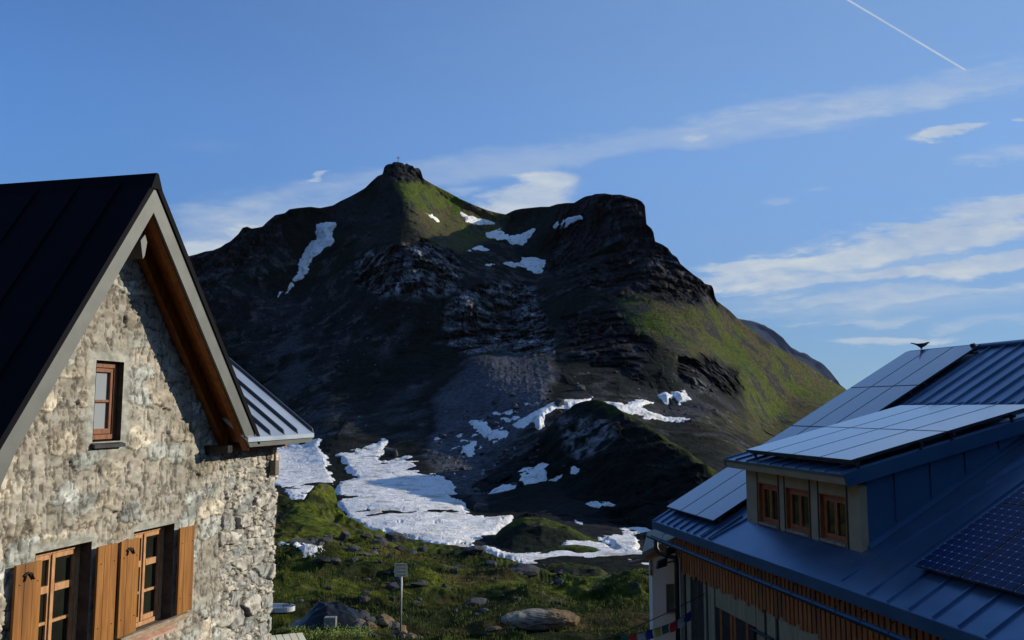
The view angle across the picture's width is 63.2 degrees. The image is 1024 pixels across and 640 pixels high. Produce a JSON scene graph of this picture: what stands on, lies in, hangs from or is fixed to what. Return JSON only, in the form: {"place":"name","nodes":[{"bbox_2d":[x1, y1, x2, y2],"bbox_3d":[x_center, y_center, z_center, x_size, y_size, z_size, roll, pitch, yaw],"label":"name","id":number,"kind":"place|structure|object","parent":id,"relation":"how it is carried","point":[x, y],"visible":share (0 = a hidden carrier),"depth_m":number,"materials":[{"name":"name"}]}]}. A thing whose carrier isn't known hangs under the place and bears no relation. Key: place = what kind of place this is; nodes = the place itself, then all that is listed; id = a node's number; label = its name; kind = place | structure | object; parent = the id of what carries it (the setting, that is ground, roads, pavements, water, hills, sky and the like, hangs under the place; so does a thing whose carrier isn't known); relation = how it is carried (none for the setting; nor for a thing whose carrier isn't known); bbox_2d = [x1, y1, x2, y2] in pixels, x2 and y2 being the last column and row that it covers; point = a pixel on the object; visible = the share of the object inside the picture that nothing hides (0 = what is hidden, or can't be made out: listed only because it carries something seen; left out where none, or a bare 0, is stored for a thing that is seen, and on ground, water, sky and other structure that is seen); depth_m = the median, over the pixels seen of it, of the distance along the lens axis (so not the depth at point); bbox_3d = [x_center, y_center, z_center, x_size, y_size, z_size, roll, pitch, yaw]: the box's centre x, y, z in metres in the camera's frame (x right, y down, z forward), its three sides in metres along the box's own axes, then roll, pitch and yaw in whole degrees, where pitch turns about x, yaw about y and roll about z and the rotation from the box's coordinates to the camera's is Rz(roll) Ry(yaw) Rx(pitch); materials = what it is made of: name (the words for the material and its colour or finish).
{"place":"outdoors","nodes":[
{"label":"outdoors","id":0,"kind":"place"},
{"bbox_2d":[324,616,336,628],"bbox_3d":[-5.613,9.354,25.717,0.360,0.340,0.240,0,-6,0],"label":"concrete block","id":1,"kind":"object","parent":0,"point":[330,621],"depth_m":25.61,"materials":[{"name":"grey concrete"}]},
{"bbox_2d":[269,483,649,639],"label":"meadow","id":2,"kind":"structure","parent":0,"point":[317,510],"depth_m":39.19,"materials":[{"name":"green plant"}]},
{"bbox_2d":[0,173,313,639],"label":"stone house","id":3,"kind":"structure","parent":2,"relation":"on","point":[148,426],"depth_m":9.61,"materials":[{"name":"stone"}]},
{"bbox_2d":[36,544,80,639],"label":"window","id":4,"kind":"structure","parent":3,"relation":"in","point":[60,567],"depth_m":8.87,"materials":[{"name":"brown wood"}]},
{"bbox_2d":[90,361,125,448],"bbox_3d":[-4.638,0.955,9.445,0.245,0.975,0.500,-1,-6,13],"label":"window","id":5,"kind":"structure","parent":3,"relation":"in","point":[106,379],"depth_m":9.53,"materials":[{"name":"red wood"}]},
{"bbox_2d":[134,525,164,627],"bbox_3d":[-4.531,3.124,10.155,0.109,1.170,0.772,-1,-6,11],"label":"window","id":6,"kind":"structure","parent":3,"relation":"in","point":[151,551],"depth_m":10.32,"materials":[{"name":"brown wood"}]},
{"bbox_2d":[271,603,294,612],"bbox_3d":[-7.989,9.923,28.720,1.002,0.202,0.688,0,-6,0],"label":"tub","id":7,"kind":"object","parent":2,"relation":"on","point":[287,608],"visible":0.82,"depth_m":28.60,"materials":[{"name":"grey metal"}]},
{"bbox_2d":[272,633,305,639],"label":"picnic table","id":8,"kind":"object","parent":2,"relation":"on","point":[294,636],"visible":0.87,"depth_m":20.38,"materials":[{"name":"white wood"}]},
{"bbox_2d":[287,538,312,543],"bbox_3d":[-13.352,14.161,52.705,1.623,0.436,1.753,3,-1,10],"label":"boulder","id":9,"kind":"object","parent":2,"relation":"on","point":[298,540],"visible":0.42,"depth_m":52.53,"materials":[{"name":"grey stone"}]},
{"bbox_2d":[278,541,322,557],"bbox_3d":[-13.129,14.261,51.640,3.148,1.107,7.121,2,-6,-16],"label":"snow patch","id":10,"kind":"object","parent":2,"relation":"on","point":[311,550],"visible":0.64,"depth_m":50.20,"materials":[{"name":"white snow"}]},
{"bbox_2d":[316,556,329,562],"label":"boulder","id":11,"kind":"object","parent":2,"relation":"on","point":[322,559],"visible":1,"depth_m":43.26,"materials":[{"name":"grey stone"}]},
{"bbox_2d":[317,536,332,542],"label":"boulder","id":12,"kind":"object","parent":2,"relation":"on","point":[327,538],"visible":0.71,"depth_m":53.36,"materials":[{"name":"grey stone"}]},
{"bbox_2d":[289,601,364,629],"bbox_3d":[-5.867,9.397,26.773,2.467,0.690,1.900,0,-6,0],"label":"boulder","id":13,"kind":"object","parent":2,"relation":"on","point":[317,613],"visible":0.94,"depth_m":26.31,"materials":[{"name":"grey stone"}]},
{"bbox_2d":[324,585,332,590],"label":"boulder","id":14,"kind":"object","parent":2,"relation":"on","point":[328,587],"visible":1,"depth_m":37.38,"materials":[{"name":"grey stone"}]},
{"bbox_2d":[285,621,376,638],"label":"weeds","id":15,"kind":"object","parent":2,"relation":"on","point":[333,632],"visible":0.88,"depth_m":24.34,"materials":[{"name":"green plant"}]},
{"bbox_2d":[330,557,340,564],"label":"boulder","id":16,"kind":"object","parent":2,"relation":"on","point":[335,560],"visible":0.96,"depth_m":43.57,"materials":[{"name":"grey stone"}]},
{"bbox_2d":[339,530,349,539],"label":"boulder","id":17,"kind":"object","parent":2,"relation":"on","point":[344,535],"visible":0.99,"depth_m":60.37,"materials":[{"name":"grey stone"}]},
{"bbox_2d":[346,545,361,551],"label":"boulder","id":18,"kind":"object","parent":2,"relation":"on","point":[354,548],"visible":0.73,"depth_m":52.02,"materials":[{"name":"grey stone"}]},
{"bbox_2d":[350,557,357,561],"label":"boulder","id":19,"kind":"object","parent":2,"relation":"on","point":[353,559],"visible":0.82,"depth_m":49.17,"materials":[{"name":"grey stone"}]},
{"bbox_2d":[351,621,363,629],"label":"boulder","id":20,"kind":"object","parent":2,"relation":"on","point":[358,623],"visible":0.37,"depth_m":26.09,"materials":[{"name":"grey stone"}]},
{"bbox_2d":[358,610,369,616],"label":"boulder","id":21,"kind":"object","parent":2,"relation":"on","point":[365,613],"visible":0.42,"depth_m":29.87,"materials":[{"name":"grey stone"}]},
{"bbox_2d":[359,596,369,603],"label":"boulder","id":22,"kind":"object","parent":2,"relation":"on","point":[363,599],"visible":0.99,"depth_m":34.88,"materials":[{"name":"grey stone"}]},
{"bbox_2d":[358,552,370,556],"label":"boulder","id":23,"kind":"object","parent":2,"relation":"on","point":[365,554],"visible":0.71,"depth_m":51.38,"materials":[{"name":"grey stone"}]},
{"bbox_2d":[360,533,371,538],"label":"boulder","id":24,"kind":"object","parent":2,"relation":"on","point":[367,535],"visible":0.79,"depth_m":60.61,"materials":[{"name":"grey stone"}]},
{"bbox_2d":[363,617,375,622],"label":"boulder","id":25,"kind":"object","parent":2,"relation":"on","point":[369,619],"visible":0.47,"depth_m":26.61,"materials":[{"name":"grey stone"}]},
{"bbox_2d":[361,621,377,631],"bbox_3d":[-4.448,9.573,25.855,0.510,0.387,0.378,15,-16,-24],"label":"boulder","id":26,"kind":"object","parent":2,"relation":"on","point":[370,625],"visible":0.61,"depth_m":25.77,"materials":[{"name":"brown stone"}]},
{"bbox_2d":[365,632,377,636],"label":"boulder","id":27,"kind":"object","parent":2,"relation":"on","point":[370,633],"visible":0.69,"depth_m":25.25,"materials":[{"name":"stone"}]},
{"bbox_2d":[374,534,382,538],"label":"boulder","id":28,"kind":"object","parent":2,"relation":"on","point":[376,536],"visible":0.34,"depth_m":63.11,"materials":[{"name":"grey stone"}]},
{"bbox_2d":[372,538,386,546],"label":"boulder","id":29,"kind":"object","parent":2,"relation":"on","point":[382,542],"visible":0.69,"depth_m":59.32,"materials":[{"name":"grey stone"}]},
{"bbox_2d":[377,618,388,627],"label":"boulder","id":30,"kind":"object","parent":2,"relation":"on","point":[383,622],"visible":0.98,"depth_m":27.24,"materials":[{"name":"brown stone"}]},
{"bbox_2d":[378,614,393,621],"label":"boulder","id":31,"kind":"object","parent":2,"relation":"on","point":[385,616],"visible":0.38,"depth_m":29.11,"materials":[{"name":"brown stone"}]},
{"bbox_2d":[386,582,399,589],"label":"boulder","id":32,"kind":"object","parent":2,"relation":"on","point":[394,585],"visible":0.9,"depth_m":40.05,"materials":[{"name":"grey stone"}]},
{"bbox_2d":[390,621,399,630],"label":"boulder","id":33,"kind":"object","parent":2,"relation":"on","point":[395,625],"visible":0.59,"depth_m":28.36,"materials":[{"name":"grey stone"}]},
{"bbox_2d":[385,532,405,542],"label":"boulder","id":34,"kind":"object","parent":2,"relation":"on","point":[395,537],"visible":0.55,"depth_m":70.89,"materials":[{"name":"grey stone"}]},
{"bbox_2d":[391,577,399,584],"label":"boulder","id":35,"kind":"object","parent":2,"relation":"on","point":[397,580],"visible":0.39,"depth_m":41.99,"materials":[{"name":"grey stone"}]},
{"bbox_2d":[394,545,403,551],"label":"boulder","id":36,"kind":"object","parent":2,"relation":"on","point":[400,548],"visible":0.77,"depth_m":61.91,"materials":[{"name":"grey stone"}]},
{"bbox_2d":[391,627,407,634],"bbox_3d":[-3.583,9.990,26.458,0.556,0.397,0.395,-7,-1,-39],"label":"boulder","id":37,"kind":"object","parent":2,"relation":"on","point":[398,630],"visible":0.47,"depth_m":26.42,"materials":[{"name":"stone"}]},
{"bbox_2d":[394,563,407,630],"bbox_3d":[-3.548,9.000,26.419,0.450,2.489,0.078,0,-6,0],"label":"sign post","id":38,"kind":"object","parent":2,"relation":"on","point":[400,568],"visible":1,"depth_m":26.48,"materials":[{"name":"grey metal"}]},
{"bbox_2d":[395,631,407,637],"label":"boulder","id":39,"kind":"object","parent":2,"relation":"on","point":[399,633],"visible":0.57,"depth_m":26.07,"materials":[{"name":"grey stone"}]},
{"bbox_2d":[405,635,415,638],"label":"boulder","id":40,"kind":"object","parent":2,"relation":"on","point":[411,636],"visible":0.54,"depth_m":25.44,"materials":[{"name":"stone"}]},
{"bbox_2d":[410,582,427,585],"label":"boulder","id":41,"kind":"object","parent":2,"relation":"on","point":[418,584],"visible":1,"depth_m":39.98,"materials":[{"name":"grey stone"}]},
{"bbox_2d":[417,546,426,551],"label":"boulder","id":42,"kind":"object","parent":2,"relation":"on","point":[422,549],"visible":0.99,"depth_m":63.12,"materials":[{"name":"grey stone"}]},
{"bbox_2d":[441,584,450,588],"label":"boulder","id":43,"kind":"object","parent":2,"relation":"on","point":[446,586],"visible":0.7,"depth_m":39.80,"materials":[{"name":"grey stone"}]},
{"bbox_2d":[462,546,485,554],"bbox_3d":[-2.816,16.967,61.325,1.734,0.644,1.550,0,-6,1],"label":"boulder","id":44,"kind":"object","parent":2,"relation":"on","point":[470,550],"visible":0.98,"depth_m":60.88,"materials":[{"name":"grey stone"}]},
{"bbox_2d":[464,597,488,606],"bbox_3d":[-1.543,12.854,37.767,1.177,0.338,1.474,9,-1,39],"label":"boulder","id":45,"kind":"object","parent":2,"relation":"on","point":[476,600],"visible":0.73,"depth_m":37.53,"materials":[{"name":"grey stone"}]},
{"bbox_2d":[484,560,496,566],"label":"boulder","id":46,"kind":"object","parent":2,"relation":"on","point":[489,563],"visible":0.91,"depth_m":53.88,"materials":[{"name":"grey stone"}]},
{"bbox_2d":[486,626,500,630],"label":"boulder","id":47,"kind":"object","parent":2,"relation":"on","point":[492,628],"visible":0.99,"depth_m":27.86,"materials":[{"name":"grey stone"}]},
{"bbox_2d":[508,563,538,577],"bbox_3d":[0.615,16.303,54.038,2.266,0.776,1.918,0,0,-17],"label":"boulder","id":48,"kind":"object","parent":2,"relation":"on","point":[529,570],"visible":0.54,"depth_m":53.69,"materials":[{"name":"grey stone"}]},
{"bbox_2d":[500,608,579,630],"bbox_3d":[0.912,9.732,27.052,2.596,0.618,1.182,0,-6,0],"label":"boulder","id":49,"kind":"object","parent":2,"relation":"on","point":[534,619],"visible":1,"depth_m":26.61,"materials":[{"name":"grey stone"}]},
{"bbox_2d":[554,578,563,584],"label":"boulder","id":50,"kind":"object","parent":2,"relation":"on","point":[558,580],"visible":0.62,"depth_m":52.36,"materials":[{"name":"grey stone"}]},
{"bbox_2d":[628,529,675,639],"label":"annex","id":51,"kind":"object","parent":2,"relation":"on","point":[661,590],"visible":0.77,"depth_m":19.85,"materials":[{"name":"grey paint"}]},
{"bbox_2d":[666,584,674,612],"bbox_3d":[3.800,6.654,19.913,0.322,0.670,0.204,0,-6,0],"label":"window","id":52,"kind":"structure","parent":51,"relation":"in","point":[670,596],"depth_m":19.99,"materials":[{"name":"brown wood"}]},
{"bbox_2d":[646,339,1023,639],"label":"mountain hut","id":53,"kind":"object","parent":2,"relation":"on","point":[886,502],"visible":1,"depth_m":13.83,"materials":[{"name":"paint"}]},
{"bbox_2d":[596,610,691,639],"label":"prayer flags","id":54,"kind":"object","parent":53,"relation":"hanging from","point":[682,621],"visible":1,"depth_m":16.49},
{"bbox_2d":[604,593,704,639],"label":"cable","id":55,"kind":"object","parent":53,"relation":"attached to","point":[654,618],"visible":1,"depth_m":16.02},
{"bbox_2d":[717,608,754,639],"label":"door","id":56,"kind":"structure","parent":53,"relation":"in","point":[740,625],"depth_m":16.52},
{"bbox_2d":[758,482,778,527],"bbox_3d":[4.952,3.525,15.892,0.195,0.795,0.740,1,-6,-12],"label":"window","id":57,"kind":"structure","parent":53,"relation":"in","point":[767,493],"depth_m":16.01,"materials":[{"name":"brown wood"}]},
{"bbox_2d":[785,487,809,536],"bbox_3d":[5.164,3.418,14.890,0.195,0.795,0.780,1,-6,-12],"label":"window","id":58,"kind":"structure","parent":53,"relation":"in","point":[797,500],"depth_m":15.00,"materials":[{"name":"brown wood"}]},
{"bbox_2d":[819,493,847,546],"bbox_3d":[5.390,3.305,13.825,0.195,0.795,0.770,1,-6,-12],"label":"window","id":59,"kind":"structure","parent":53,"relation":"in","point":[833,519],"depth_m":13.91,"materials":[{"name":"brown wood"}]},
{"bbox_2d":[911,342,929,348],"bbox_3d":[10.360,0.655,21.107,0.492,0.203,0.121,0,-6,0],"label":"bird","id":60,"kind":"object","parent":53,"relation":"on","point":[921,345],"visible":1,"depth_m":21.07},
{"bbox_2d":[0,0,1023,389],"label":"sky","id":61,"kind":"structure","parent":0,"point":[844,178],"materials":[{"name":"blue"}]},
{"bbox_2d":[189,162,845,574],"bbox_3d":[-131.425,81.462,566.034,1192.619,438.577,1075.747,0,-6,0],"label":"mountain","id":62,"kind":"structure","parent":0,"point":[399,318],"depth_m":459.62,"materials":[{"name":"grey stone"}]},
{"bbox_2d":[278,282,293,296],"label":"snow patch","id":63,"kind":"object","parent":62,"relation":"on","point":[291,284],"visible":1,"depth_m":576.95,"materials":[{"name":"white snow"}]},
{"bbox_2d":[274,438,334,499],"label":"snow patch","id":64,"kind":"object","parent":62,"relation":"on","point":[305,463],"visible":0.65,"depth_m":233.28,"materials":[{"name":"white snow"}]},
{"bbox_2d":[292,222,335,281],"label":"snow patch","id":65,"kind":"object","parent":62,"relation":"on","point":[324,234],"visible":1,"depth_m":605.93,"materials":[{"name":"white snow"}]},
{"bbox_2d":[335,438,512,546],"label":"snow patch","id":66,"kind":"object","parent":62,"relation":"on","point":[376,486],"visible":0.86,"depth_m":145.62,"materials":[{"name":"white snow"}]},
{"bbox_2d":[384,447,397,456],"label":"boulder","id":67,"kind":"object","parent":66,"relation":"on","point":[390,452],"visible":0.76,"depth_m":252.20,"materials":[{"name":"grey stone"}]},
{"bbox_2d":[427,213,439,221],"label":"snow patch","id":68,"kind":"object","parent":62,"relation":"on","point":[434,217],"visible":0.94,"depth_m":626.37,"materials":[{"name":"white snow"}]},
{"bbox_2d":[460,443,476,456],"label":"snow patch","id":69,"kind":"object","parent":62,"relation":"on","point":[468,449],"visible":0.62,"depth_m":241.65,"materials":[{"name":"white snow"}]},
{"bbox_2d":[460,212,494,224],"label":"snow patch","id":70,"kind":"object","parent":62,"relation":"on","point":[473,220],"visible":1,"depth_m":699.52,"materials":[{"name":"white snow"}]},
{"bbox_2d":[468,245,488,251],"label":"snow patch","id":71,"kind":"object","parent":62,"relation":"on","point":[480,248],"visible":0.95,"depth_m":613.22,"materials":[{"name":"white snow"}]},
{"bbox_2d":[473,503,488,510],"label":"boulder","id":72,"kind":"object","parent":62,"relation":"on","point":[481,507],"visible":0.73,"depth_m":139.92,"materials":[{"name":"grey stone"}]},
{"bbox_2d":[469,420,508,440],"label":"snow patch","id":73,"kind":"object","parent":62,"relation":"on","point":[484,429],"visible":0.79,"depth_m":266.30,"materials":[{"name":"white snow"}]},
{"bbox_2d":[485,228,534,244],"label":"snow patch","id":74,"kind":"object","parent":62,"relation":"on","point":[519,239],"visible":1,"depth_m":675.95,"materials":[{"name":"white snow"}]},
{"bbox_2d":[485,257,545,273],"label":"snow patch","id":75,"kind":"object","parent":62,"relation":"on","point":[535,265],"visible":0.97,"depth_m":605.39,"materials":[{"name":"white snow"}]},
{"bbox_2d":[512,398,591,429],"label":"snow patch","id":76,"kind":"object","parent":62,"relation":"on","point":[537,417],"visible":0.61,"depth_m":261.07,"materials":[{"name":"white snow"}]},
{"bbox_2d":[554,398,564,406],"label":"boulder","id":77,"kind":"object","parent":76,"relation":"on","point":[559,402],"visible":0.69,"depth_m":270.37,"materials":[{"name":"grey stone"}]},
{"bbox_2d":[483,540,648,564],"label":"snow patch","id":78,"kind":"object","parent":62,"relation":"on","point":[603,548],"visible":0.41,"depth_m":83.01,"materials":[{"name":"white snow"}]},
{"bbox_2d":[553,215,582,228],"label":"snow patch","id":79,"kind":"object","parent":62,"relation":"on","point":[568,220],"visible":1,"depth_m":628.30,"materials":[{"name":"white snow"}]},
{"bbox_2d":[575,385,585,390],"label":"boulder","id":80,"kind":"object","parent":62,"relation":"on","point":[579,387],"visible":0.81,"depth_m":308.38,"materials":[{"name":"grey stone"}]},
{"bbox_2d":[625,399,653,406],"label":"snow patch","id":81,"kind":"object","parent":62,"relation":"on","point":[639,403],"visible":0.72,"depth_m":296.02,"materials":[{"name":"white snow"}]},
{"bbox_2d":[605,401,688,421],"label":"snow patch","id":82,"kind":"object","parent":62,"relation":"on","point":[632,410],"visible":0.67,"depth_m":282.18,"materials":[{"name":"white snow"}]},
{"bbox_2d":[657,392,672,404],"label":"snow patch","id":83,"kind":"object","parent":62,"relation":"on","point":[664,397],"visible":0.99,"depth_m":313.60,"materials":[{"name":"white snow"}]},
{"bbox_2d":[671,390,691,404],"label":"snow patch","id":84,"kind":"object","parent":62,"relation":"on","point":[682,396],"visible":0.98,"depth_m":316.68,"materials":[{"name":"white snow"}]},
{"bbox_2d":[492,517,600,552],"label":"hill","id":85,"kind":"structure","parent":0,"point":[528,535],"depth_m":93.97,"materials":[{"name":"green plant"}]},
{"bbox_2d":[540,545,598,553],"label":"hill","id":86,"kind":"structure","parent":0,"point":[579,548],"depth_m":85.41,"materials":[{"name":"green plant"}]},
{"bbox_2d":[543,563,607,575],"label":"hill","id":87,"kind":"structure","parent":0,"point":[575,569],"depth_m":64.72,"materials":[{"name":"green plant"}]},
{"bbox_2d":[471,399,717,529],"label":"hill","id":88,"kind":"structure","parent":0,"point":[636,471],"depth_m":147.64,"materials":[{"name":"grey stone"}]},
{"bbox_2d":[489,462,548,493],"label":"snow patch","id":89,"kind":"object","parent":88,"relation":"on","point":[537,473],"visible":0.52,"depth_m":170.86,"materials":[{"name":"white snow"}]},
{"bbox_2d":[548,466,579,480],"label":"snow patch","id":90,"kind":"object","parent":88,"relation":"on","point":[574,469],"visible":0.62,"depth_m":159.38,"materials":[{"name":"white snow"}]},
{"bbox_2d":[586,501,614,507],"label":"snow patch","id":91,"kind":"object","parent":88,"relation":"on","point":[596,504],"visible":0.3,"depth_m":129.76,"materials":[{"name":"white snow"}]},
{"bbox_2d":[636,531,648,539],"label":"hill","id":92,"kind":"structure","parent":0,"point":[641,536],"depth_m":99.50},
{"bbox_2d":[574,520,650,549],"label":"snow patch","id":93,"kind":"object","parent":92,"relation":"on","point":[627,540],"visible":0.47,"depth_m":97.20,"materials":[{"name":"white snow"}]},
{"bbox_2d":[739,319,845,389],"bbox_3d":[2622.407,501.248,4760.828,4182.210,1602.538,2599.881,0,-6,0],"label":"mountain","id":94,"kind":"structure","parent":0,"point":[772,336],"depth_m":5098.50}
]}

